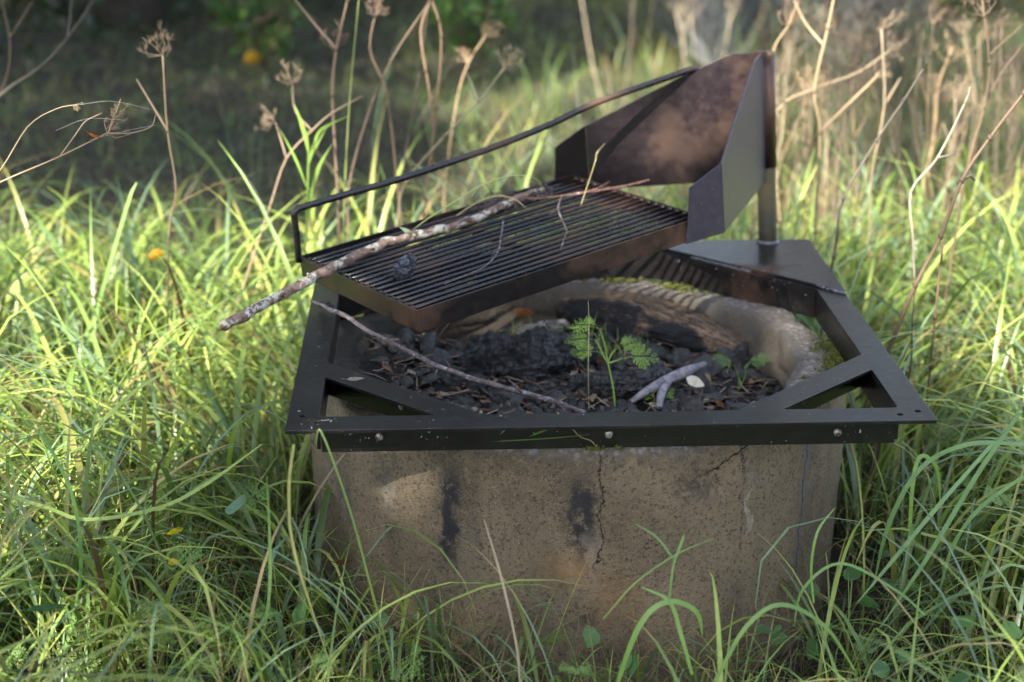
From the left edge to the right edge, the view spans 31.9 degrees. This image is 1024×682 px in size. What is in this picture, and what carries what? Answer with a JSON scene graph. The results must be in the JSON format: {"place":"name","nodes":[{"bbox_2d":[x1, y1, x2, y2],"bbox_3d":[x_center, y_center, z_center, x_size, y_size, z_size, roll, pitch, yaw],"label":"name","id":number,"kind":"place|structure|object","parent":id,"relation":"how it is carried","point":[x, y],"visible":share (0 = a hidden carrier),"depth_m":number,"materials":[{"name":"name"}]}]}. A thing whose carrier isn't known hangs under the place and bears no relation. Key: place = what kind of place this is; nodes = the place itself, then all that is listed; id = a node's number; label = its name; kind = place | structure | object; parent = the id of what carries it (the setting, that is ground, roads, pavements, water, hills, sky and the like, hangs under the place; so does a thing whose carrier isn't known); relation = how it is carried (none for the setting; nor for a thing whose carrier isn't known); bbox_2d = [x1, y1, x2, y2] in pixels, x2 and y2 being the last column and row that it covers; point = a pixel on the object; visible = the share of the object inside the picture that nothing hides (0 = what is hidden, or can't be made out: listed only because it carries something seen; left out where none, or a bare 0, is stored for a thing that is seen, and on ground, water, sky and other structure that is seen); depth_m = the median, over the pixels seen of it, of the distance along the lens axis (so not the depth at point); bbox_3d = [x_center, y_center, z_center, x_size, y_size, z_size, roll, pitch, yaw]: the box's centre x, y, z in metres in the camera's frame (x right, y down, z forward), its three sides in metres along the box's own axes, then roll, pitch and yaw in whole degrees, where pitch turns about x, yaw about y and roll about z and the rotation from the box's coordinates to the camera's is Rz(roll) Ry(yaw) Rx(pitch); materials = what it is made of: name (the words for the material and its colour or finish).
{"place":"outdoors","nodes":[
{"label":"outdoors","id":0,"kind":"place"},
{"bbox_2d":[0,99,155,182],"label":"dry stalk","id":1,"kind":"object","parent":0,"point":[114,111],"visible":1,"depth_m":3.07,"materials":[{"name":"plant"}]},
{"bbox_2d":[0,0,1023,681],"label":"ground","id":2,"kind":"structure","parent":0,"point":[234,132],"depth_m":7.10,"materials":[{"name":"plant"}]},
{"bbox_2d":[0,0,216,18],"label":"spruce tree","id":3,"kind":"object","parent":2,"relation":"on","point":[163,7],"visible":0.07,"depth_m":9.78,"materials":[{"name":"green plant"}]},
{"bbox_2d":[87,0,167,29],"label":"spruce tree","id":4,"kind":"object","parent":2,"relation":"on","point":[150,10],"depth_m":9.58,"materials":[{"name":"green plant"}]},
{"bbox_2d":[136,20,177,451],"bbox_3d":[-0.719,-0.176,3.734,0.092,0.983,0.080,0,19,0],"label":"dry stalk","id":5,"kind":"object","parent":2,"relation":"on","point":[166,126],"visible":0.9,"depth_m":3.62,"materials":[{"name":"plant"}]},
{"bbox_2d":[0,0,332,67],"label":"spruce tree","id":6,"kind":"object","parent":2,"relation":"on","point":[63,13],"visible":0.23,"depth_m":8.94,"materials":[{"name":"green plant"}]},
{"bbox_2d":[189,0,331,71],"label":"green bush","id":7,"kind":"object","parent":2,"relation":"on","point":[280,21],"visible":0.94,"depth_m":8.12,"materials":[{"name":"green plant"}]},
{"bbox_2d":[206,58,362,396],"bbox_3d":[-0.529,-0.210,4.037,0.410,0.851,0.076,0,19,0],"label":"dry stalk","id":8,"kind":"object","parent":2,"relation":"on","point":[296,145],"visible":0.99,"depth_m":3.93,"materials":[{"name":"plant"}]},
{"bbox_2d":[295,0,349,243],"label":"dry stalk","id":9,"kind":"object","parent":2,"relation":"on","point":[336,49],"visible":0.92,"depth_m":3.94,"materials":[{"name":"plant"}]},
{"bbox_2d":[343,0,359,241],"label":"dry stalk","id":10,"kind":"object","parent":2,"relation":"on","point":[348,125],"visible":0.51,"depth_m":3.91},
{"bbox_2d":[368,0,404,246],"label":"dry stalk","id":11,"kind":"object","parent":2,"relation":"on","point":[386,94],"visible":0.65,"depth_m":4.14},
{"bbox_2d":[346,0,431,241],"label":"dry stalk","id":12,"kind":"object","parent":2,"relation":"on","point":[368,113],"visible":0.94,"depth_m":4.09,"materials":[{"name":"plant"}]},
{"bbox_2d":[397,0,428,225],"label":"dry stalk","id":13,"kind":"object","parent":2,"relation":"on","point":[418,79],"visible":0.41,"depth_m":4.35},
{"bbox_2d":[420,0,442,241],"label":"dry stalk","id":14,"kind":"object","parent":2,"relation":"on","point":[434,125],"visible":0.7,"depth_m":4.16,"materials":[{"name":"plant"}]},
{"bbox_2d":[395,43,523,226],"bbox_3d":[-0.164,-0.265,4.181,0.392,0.860,0.084,0,19,0],"label":"dry stalk","id":15,"kind":"object","parent":2,"relation":"on","point":[444,136],"visible":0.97,"depth_m":4.06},
{"bbox_2d":[404,0,536,55],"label":"green bush","id":16,"kind":"object","parent":2,"relation":"on","point":[473,8],"visible":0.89,"depth_m":8.51,"materials":[{"name":"green plant"}]},
{"bbox_2d":[443,12,506,234],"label":"dry stalk","id":17,"kind":"object","parent":2,"relation":"on","point":[468,52],"visible":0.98,"depth_m":4.53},
{"bbox_2d":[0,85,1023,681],"bbox_3d":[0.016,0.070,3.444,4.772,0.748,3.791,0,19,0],"label":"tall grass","id":18,"kind":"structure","parent":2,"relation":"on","point":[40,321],"depth_m":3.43,"materials":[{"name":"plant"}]},
{"bbox_2d":[0,0,32,92],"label":"dry stalk","id":19,"kind":"object","parent":18,"relation":"on","point":[6,76],"visible":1,"depth_m":4.21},
{"bbox_2d":[13,604,66,611],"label":"broad leaf","id":20,"kind":"object","parent":18,"relation":"on","point":[42,607],"visible":1,"depth_m":2.61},
{"bbox_2d":[0,0,94,96],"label":"dry stalk","id":21,"kind":"object","parent":18,"relation":"on","point":[43,63],"visible":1,"depth_m":4.12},
{"bbox_2d":[16,412,82,681],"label":"grass blade","id":22,"kind":"object","parent":18,"relation":"on","point":[52,452],"depth_m":2.76,"materials":[{"name":"plant"}]},
{"bbox_2d":[84,182,136,370],"bbox_3d":[-0.852,-0.122,3.784,0.145,0.428,0.008,-5,20,-13],"label":"grass blade","id":23,"kind":"object","parent":18,"relation":"on","point":[118,234],"depth_m":3.77,"materials":[{"name":"plant"}]},
{"bbox_2d":[0,444,261,520],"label":"grass blade","id":24,"kind":"object","parent":18,"relation":"on","point":[195,490],"depth_m":2.81,"materials":[{"name":"plant"}]},
{"bbox_2d":[225,495,249,514],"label":"broad leaf","id":25,"kind":"object","parent":18,"relation":"on","point":[238,503],"visible":1,"depth_m":2.91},
{"bbox_2d":[254,476,271,675],"bbox_3d":[-0.372,0.360,2.678,0.015,0.324,0.049,15,24,36],"label":"grass blade","id":26,"kind":"object","parent":18,"relation":"on","point":[269,583],"depth_m":2.68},
{"bbox_2d":[287,444,333,674],"bbox_3d":[-0.298,0.322,2.625,0.058,0.390,0.026,-17,26,-41],"label":"grass blade","id":27,"kind":"object","parent":18,"relation":"on","point":[289,518],"depth_m":2.61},
{"bbox_2d":[280,104,348,253],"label":"green reed","id":28,"kind":"object","parent":18,"relation":"on","point":[313,148],"visible":0.94,"depth_m":3.85,"materials":[{"name":"green plant"}]},
{"bbox_2d":[316,428,396,681],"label":"grass blade","id":29,"kind":"object","parent":18,"relation":"on","point":[350,511],"depth_m":2.71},
{"bbox_2d":[484,520,520,681],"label":"grass blade","id":30,"kind":"object","parent":18,"relation":"on","point":[510,616],"depth_m":2.64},
{"bbox_2d":[603,538,713,618],"bbox_3d":[0.215,0.348,2.627,0.168,0.114,0.003,-4,19,-12],"label":"grass blade","id":31,"kind":"object","parent":18,"relation":"on","point":[635,582],"depth_m":2.62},
{"bbox_2d":[616,599,702,681],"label":"grass blade","id":32,"kind":"object","parent":18,"relation":"on","point":[652,609],"depth_m":2.59,"materials":[{"name":"plant"}]},
{"bbox_2d":[641,587,693,674],"bbox_3d":[0.227,0.419,2.601,0.085,0.123,0.010,10,21,26],"label":"grass blade","id":33,"kind":"object","parent":18,"relation":"on","point":[677,621],"depth_m":2.59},
{"bbox_2d":[713,602,856,681],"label":"grass blade","id":34,"kind":"object","parent":18,"relation":"on","point":[753,619],"depth_m":2.54,"materials":[{"name":"plant"}]},
{"bbox_2d":[810,508,834,602],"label":"grass blade","id":35,"kind":"object","parent":18,"relation":"on","point":[812,551],"depth_m":2.78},
{"bbox_2d":[793,562,924,626],"bbox_3d":[0.523,0.388,2.690,0.194,0.119,0.010,4,19,10],"label":"grass blade","id":36,"kind":"object","parent":18,"relation":"on","point":[862,570],"depth_m":2.68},
{"bbox_2d":[908,454,940,535],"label":"grass blade","id":37,"kind":"object","parent":18,"relation":"on","point":[916,464],"depth_m":3.12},
{"bbox_2d":[857,443,992,602],"bbox_3d":[0.647,0.290,2.815,0.189,0.293,0.005,4,19,11],"label":"grass blade","id":38,"kind":"object","parent":18,"relation":"on","point":[937,507],"depth_m":2.81,"materials":[{"name":"plant"}]},
{"bbox_2d":[873,440,1023,586],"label":"grass blade","id":39,"kind":"object","parent":18,"relation":"on","point":[920,468],"depth_m":3.00,"materials":[{"name":"plant"}]},
{"bbox_2d":[881,411,1021,626],"bbox_3d":[0.674,0.280,2.761,0.182,0.381,0.003,4,19,12],"label":"grass blade","id":40,"kind":"object","parent":18,"relation":"on","point":[967,491],"depth_m":2.75,"materials":[{"name":"plant"}]},
{"bbox_2d":[936,475,1023,602],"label":"grass blade","id":41,"kind":"object","parent":18,"relation":"on","point":[977,511],"depth_m":2.87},
{"bbox_2d":[0,402,1023,681],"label":"feathery leaves","id":42,"kind":"object","parent":2,"relation":"on","point":[582,670],"visible":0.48,"depth_m":2.76,"materials":[{"name":"green plant"}]},
{"bbox_2d":[14,529,1023,681],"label":"herb leaves","id":43,"kind":"object","parent":2,"relation":"on","point":[851,573],"visible":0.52,"depth_m":2.91,"materials":[{"name":"green plant"}]},
{"bbox_2d":[310,278,845,681],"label":"concrete ring","id":44,"kind":"object","parent":2,"relation":"on","point":[562,514],"visible":0.51,"depth_m":3.00,"materials":[{"name":"concrete"}]},
{"bbox_2d":[359,334,779,412],"bbox_3d":[0.120,0.077,3.358,0.810,0.113,0.810,0,19,0],"label":"ash bed","id":45,"kind":"object","parent":44,"relation":"in","point":[366,365],"visible":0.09,"depth_m":3.31,"materials":[{"name":"grey soil"}]},
{"bbox_2d":[411,363,485,399],"bbox_3d":[-0.140,0.077,3.329,0.191,0.075,0.081,9,21,25],"label":"charred log","id":46,"kind":"object","parent":45,"relation":"on","point":[454,380],"visible":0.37,"depth_m":3.29,"materials":[{"name":"wood"}]},
{"bbox_2d":[467,330,513,348],"bbox_3d":[-0.036,0.010,3.519,0.106,0.062,0.073,2,19,5],"label":"charred log","id":47,"kind":"object","parent":45,"relation":"on","point":[488,336],"visible":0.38,"depth_m":3.51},
{"bbox_2d":[459,325,598,386],"bbox_3d":[0.032,0.033,3.411,0.276,0.128,0.155,-6,20,-18],"label":"charred log","id":48,"kind":"object","parent":45,"relation":"on","point":[528,354],"visible":0.76,"depth_m":3.36,"materials":[{"name":"wood"}]},
{"bbox_2d":[515,319,569,333],"bbox_3d":[0.062,-0.025,3.651,0.119,0.033,0.032,-8,21,-22],"label":"birch log","id":49,"kind":"object","parent":45,"relation":"on","point":[548,324],"visible":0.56,"depth_m":3.65,"materials":[{"name":"wood"}]},
{"bbox_2d":[519,382,586,399],"bbox_3d":[0.073,0.099,3.333,0.147,0.046,0.046,3,19,10],"label":"charred log","id":50,"kind":"object","parent":45,"relation":"on","point":[549,387],"visible":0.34,"depth_m":3.32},
{"bbox_2d":[370,326,781,413],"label":"charcoal bits","id":51,"kind":"object","parent":45,"relation":"on","point":[428,343],"visible":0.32,"depth_m":3.37,"materials":[{"name":"wood"}]},
{"bbox_2d":[310,299,586,412],"bbox_3d":[-0.140,0.040,3.244,0.561,0.145,0.091,8,21,23],"label":"thin branch","id":52,"kind":"object","parent":51,"relation":"on","point":[539,397],"visible":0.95,"depth_m":3.19,"materials":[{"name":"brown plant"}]},
{"bbox_2d":[363,320,775,413],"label":"litter","id":53,"kind":"object","parent":51,"relation":"on","point":[441,394],"visible":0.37,"depth_m":3.30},
{"bbox_2d":[565,316,658,406],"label":"fern seedling","id":54,"kind":"object","parent":51,"relation":"on","point":[624,339],"visible":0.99,"depth_m":3.24,"materials":[{"name":"green plant"}]},
{"bbox_2d":[500,311,657,363],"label":"pit grass","id":55,"kind":"structure","parent":45,"relation":"on","point":[607,347],"depth_m":3.52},
{"bbox_2d":[395,346,767,412],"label":"charred flakes","id":56,"kind":"object","parent":45,"relation":"on","point":[680,394],"visible":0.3,"depth_m":3.34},
{"bbox_2d":[567,366,668,399],"bbox_3d":[0.201,0.078,3.324,0.197,0.066,0.085,-4,19,-12],"label":"charred log","id":57,"kind":"object","parent":45,"relation":"on","point":[627,380],"visible":0.79,"depth_m":3.30,"materials":[{"name":"wood"}]},
{"bbox_2d":[554,291,747,354],"bbox_3d":[0.279,-0.040,3.643,0.438,0.101,0.182,15,24,37],"label":"burnt log","id":58,"kind":"object","parent":45,"relation":"on","point":[670,321],"visible":0.77,"depth_m":3.59,"materials":[{"name":"brown wood"}]},
{"bbox_2d":[630,361,706,409],"bbox_3d":[0.301,0.077,3.326,0.068,0.039,0.202,14,23,34],"label":"driftwood stick","id":59,"kind":"object","parent":45,"relation":"on","point":[661,386],"visible":1,"depth_m":3.30,"materials":[{"name":"grey wood"}]},
{"bbox_2d":[285,50,936,451],"bbox_3d":[0.137,-0.204,3.258,1.074,0.466,1.107,0,19,0],"label":"steel frame","id":60,"kind":"object","parent":44,"relation":"on","point":[767,266],"visible":0.84,"depth_m":2.96,"materials":[{"name":"metal"}]},
{"bbox_2d":[291,50,776,332],"bbox_3d":[0.127,-0.333,3.456,1.036,0.363,0.427,-13,23,-33],"label":"swing grate","id":61,"kind":"object","parent":60,"relation":"on","point":[708,130],"visible":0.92,"depth_m":3.47,"materials":[{"name":"metal"}]},
{"bbox_2d":[219,180,560,330],"bbox_3d":[-0.150,-0.172,3.291,0.255,0.121,0.888,13,23,34],"label":"birch branch","id":62,"kind":"object","parent":61,"relation":"on","point":[246,314],"visible":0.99,"depth_m":3.34,"materials":[{"name":"grey plant"}]},
{"bbox_2d":[393,252,416,280],"bbox_3d":[-0.193,-0.135,3.230,0.045,0.056,0.033,0,19,0],"label":"charcoal lump","id":63,"kind":"object","parent":61,"relation":"on","point":[404,267],"visible":1,"depth_m":3.22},
{"bbox_2d":[522,179,649,199],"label":"red stem","id":64,"kind":"object","parent":61,"relation":"on","point":[603,189],"visible":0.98,"depth_m":3.55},
{"bbox_2d":[553,276,843,450],"bbox_3d":[0.363,0.019,3.309,0.515,0.011,0.982,2,19,5],"label":"moss","id":65,"kind":"object","parent":44,"relation":"on","point":[833,356],"visible":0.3,"depth_m":3.34,"materials":[{"name":"plant"}]},
{"bbox_2d":[654,0,839,64],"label":"bare bush","id":66,"kind":"object","parent":2,"relation":"on","point":[704,21],"visible":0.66,"depth_m":8.24,"materials":[{"name":"plant"}]},
{"bbox_2d":[769,39,798,156],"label":"dry stalk","id":67,"kind":"object","parent":2,"relation":"on","point":[781,120],"visible":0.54,"depth_m":4.90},
{"bbox_2d":[773,0,806,238],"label":"dry stalk","id":68,"kind":"object","parent":2,"relation":"on","point":[777,41],"visible":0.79,"depth_m":4.22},
{"bbox_2d":[775,19,806,103],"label":"dry stalk","id":69,"kind":"object","parent":2,"relation":"on","point":[791,26],"visible":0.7,"depth_m":4.65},
{"bbox_2d":[778,73,823,228],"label":"dry stalk","id":70,"kind":"object","parent":2,"relation":"on","point":[808,142],"visible":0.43,"depth_m":5.16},
{"bbox_2d":[777,0,828,176],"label":"dry stalk","id":71,"kind":"object","parent":2,"relation":"on","point":[818,22],"visible":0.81,"depth_m":4.73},
{"bbox_2d":[776,85,835,274],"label":"dry stalk","id":72,"kind":"object","parent":2,"relation":"on","point":[805,141],"visible":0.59,"depth_m":4.88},
{"bbox_2d":[779,14,835,208],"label":"dry stalk","id":73,"kind":"object","parent":2,"relation":"on","point":[801,89],"visible":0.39,"depth_m":5.25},
{"bbox_2d":[745,0,879,47],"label":"broadleaf tree","id":74,"kind":"object","parent":2,"relation":"on","point":[760,12],"visible":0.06,"depth_m":9.02,"materials":[{"name":"green plant"}]},
{"bbox_2d":[802,21,849,255],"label":"dry stalk","id":75,"kind":"object","parent":2,"relation":"on","point":[836,49],"visible":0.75,"depth_m":4.81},
{"bbox_2d":[803,57,848,243],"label":"dry stalk","id":76,"kind":"object","parent":2,"relation":"on","point":[837,87],"visible":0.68,"depth_m":4.72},
{"bbox_2d":[811,42,842,273],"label":"dry stalk","id":77,"kind":"object","parent":2,"relation":"on","point":[820,46],"visible":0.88,"depth_m":4.63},
{"bbox_2d":[749,30,908,239],"bbox_3d":[0.751,-0.344,4.435,0.424,0.845,0.060,-3,19,-8],"label":"dry stalk","id":78,"kind":"object","parent":2,"relation":"on","point":[856,73],"visible":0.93,"depth_m":4.34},
{"bbox_2d":[817,14,847,246],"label":"dry stalk","id":79,"kind":"object","parent":2,"relation":"on","point":[835,37],"visible":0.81,"depth_m":4.78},
{"bbox_2d":[793,0,878,323],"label":"dry stalk","id":80,"kind":"object","parent":2,"relation":"on","point":[814,91],"visible":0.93,"depth_m":4.12,"materials":[{"name":"plant"}]},
{"bbox_2d":[663,0,1023,42],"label":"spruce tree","id":81,"kind":"object","parent":2,"relation":"on","point":[955,3],"visible":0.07,"depth_m":9.23,"materials":[{"name":"green plant"}]},
{"bbox_2d":[819,3,872,253],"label":"dry stalk","id":82,"kind":"object","parent":2,"relation":"on","point":[860,14],"visible":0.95,"depth_m":4.64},
{"bbox_2d":[828,34,881,264],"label":"dry stalk","id":83,"kind":"object","parent":2,"relation":"on","point":[856,58],"visible":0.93,"depth_m":4.64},
{"bbox_2d":[847,39,868,257],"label":"dry stalk","id":84,"kind":"object","parent":2,"relation":"on","point":[851,66],"visible":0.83,"depth_m":4.64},
{"bbox_2d":[846,16,893,226],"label":"dry stalk","id":85,"kind":"object","parent":2,"relation":"on","point":[870,113],"visible":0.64,"depth_m":4.88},
{"bbox_2d":[819,50,933,337],"bbox_3d":[0.732,-0.138,3.711,0.236,0.927,0.043,-4,19,-10],"label":"dry stalk","id":86,"kind":"object","parent":2,"relation":"on","point":[858,170],"visible":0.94,"depth_m":3.63,"materials":[{"name":"plant"}]},
{"bbox_2d":[860,21,904,266],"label":"dry stalk","id":87,"kind":"object","parent":2,"relation":"on","point":[876,49],"visible":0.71,"depth_m":4.76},
{"bbox_2d":[770,0,999,95],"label":"bare bush","id":88,"kind":"object","parent":2,"relation":"on","point":[858,5],"visible":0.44,"depth_m":7.59,"materials":[{"name":"plant"}]},
{"bbox_2d":[878,61,898,213],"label":"dry stalk","id":89,"kind":"object","parent":2,"relation":"on","point":[892,128],"visible":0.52,"depth_m":5.41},
{"bbox_2d":[869,9,909,325],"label":"dry stalk","id":90,"kind":"object","parent":2,"relation":"on","point":[872,169],"visible":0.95,"depth_m":4.22,"materials":[{"name":"plant"}]},
{"bbox_2d":[880,5,908,265],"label":"dry stalk","id":91,"kind":"object","parent":2,"relation":"on","point":[889,38],"visible":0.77,"depth_m":4.68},
{"bbox_2d":[898,21,938,242],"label":"dry stalk","id":92,"kind":"object","parent":2,"relation":"on","point":[913,116],"visible":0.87,"depth_m":4.79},
{"bbox_2d":[904,26,932,188],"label":"dry stalk","id":93,"kind":"object","parent":2,"relation":"on","point":[909,40],"visible":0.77,"depth_m":5.41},
{"bbox_2d":[914,242,943,507],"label":"dry stalk","id":94,"kind":"object","parent":2,"relation":"on","point":[930,367],"visible":0.69,"depth_m":3.54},
{"bbox_2d":[840,90,1023,470],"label":"dry stalk","id":95,"kind":"object","parent":2,"relation":"on","point":[964,177],"visible":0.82,"depth_m":3.42,"materials":[{"name":"plant"}]},
{"bbox_2d":[909,87,970,280],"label":"dry stalk","id":96,"kind":"object","parent":95,"relation":"attached to","point":[910,196],"visible":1,"depth_m":3.49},
{"bbox_2d":[918,4,947,280],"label":"dry stalk","id":97,"kind":"object","parent":2,"relation":"on","point":[938,18],"visible":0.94,"depth_m":4.46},
{"bbox_2d":[905,40,969,269],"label":"dry stalk","id":98,"kind":"object","parent":2,"relation":"on","point":[936,105],"visible":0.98,"depth_m":4.66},
{"bbox_2d":[922,71,957,203],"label":"dry stalk","id":99,"kind":"object","parent":2,"relation":"on","point":[935,85],"visible":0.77,"depth_m":4.86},
{"bbox_2d":[929,2,961,144],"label":"dry stalk","id":100,"kind":"object","parent":2,"relation":"on","point":[948,14],"visible":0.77,"depth_m":5.43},
{"bbox_2d":[934,69,980,355],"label":"dry stalk","id":101,"kind":"object","parent":2,"relation":"on","point":[958,98],"visible":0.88,"depth_m":4.33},
{"bbox_2d":[930,77,985,300],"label":"dry stalk","id":102,"kind":"object","parent":2,"relation":"on","point":[971,104],"visible":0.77,"depth_m":4.58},
{"bbox_2d":[935,51,984,226],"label":"dry stalk","id":103,"kind":"object","parent":2,"relation":"on","point":[967,73],"visible":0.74,"depth_m":5.06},
{"bbox_2d":[942,19,989,196],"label":"dry stalk","id":104,"kind":"object","parent":2,"relation":"on","point":[977,115],"visible":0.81,"depth_m":4.66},
{"bbox_2d":[929,0,1023,408],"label":"dry stalk","id":105,"kind":"object","parent":2,"relation":"on","point":[983,10],"visible":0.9,"depth_m":3.81,"materials":[{"name":"plant"}]},
{"bbox_2d":[952,18,1005,237],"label":"dry stalk","id":106,"kind":"object","parent":2,"relation":"on","point":[982,37],"visible":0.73,"depth_m":4.93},
{"bbox_2d":[973,0,1010,256],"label":"dry stalk","id":107,"kind":"object","parent":2,"relation":"on","point":[991,85],"visible":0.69,"depth_m":5.04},
{"bbox_2d":[976,66,1023,270],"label":"dry stalk","id":108,"kind":"object","parent":2,"relation":"on","point":[1011,94],"visible":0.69,"depth_m":4.86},
{"bbox_2d":[991,8,1017,263],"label":"dry stalk","id":109,"kind":"object","parent":2,"relation":"on","point":[1007,16],"visible":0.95,"depth_m":4.52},
{"bbox_2d":[992,53,1022,234],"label":"dry stalk","id":110,"kind":"object","parent":2,"relation":"on","point":[1014,132],"visible":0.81,"depth_m":4.68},
{"bbox_2d":[994,44,1023,210],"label":"dry stalk","id":111,"kind":"object","parent":2,"relation":"on","point":[1011,47],"visible":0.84,"depth_m":4.91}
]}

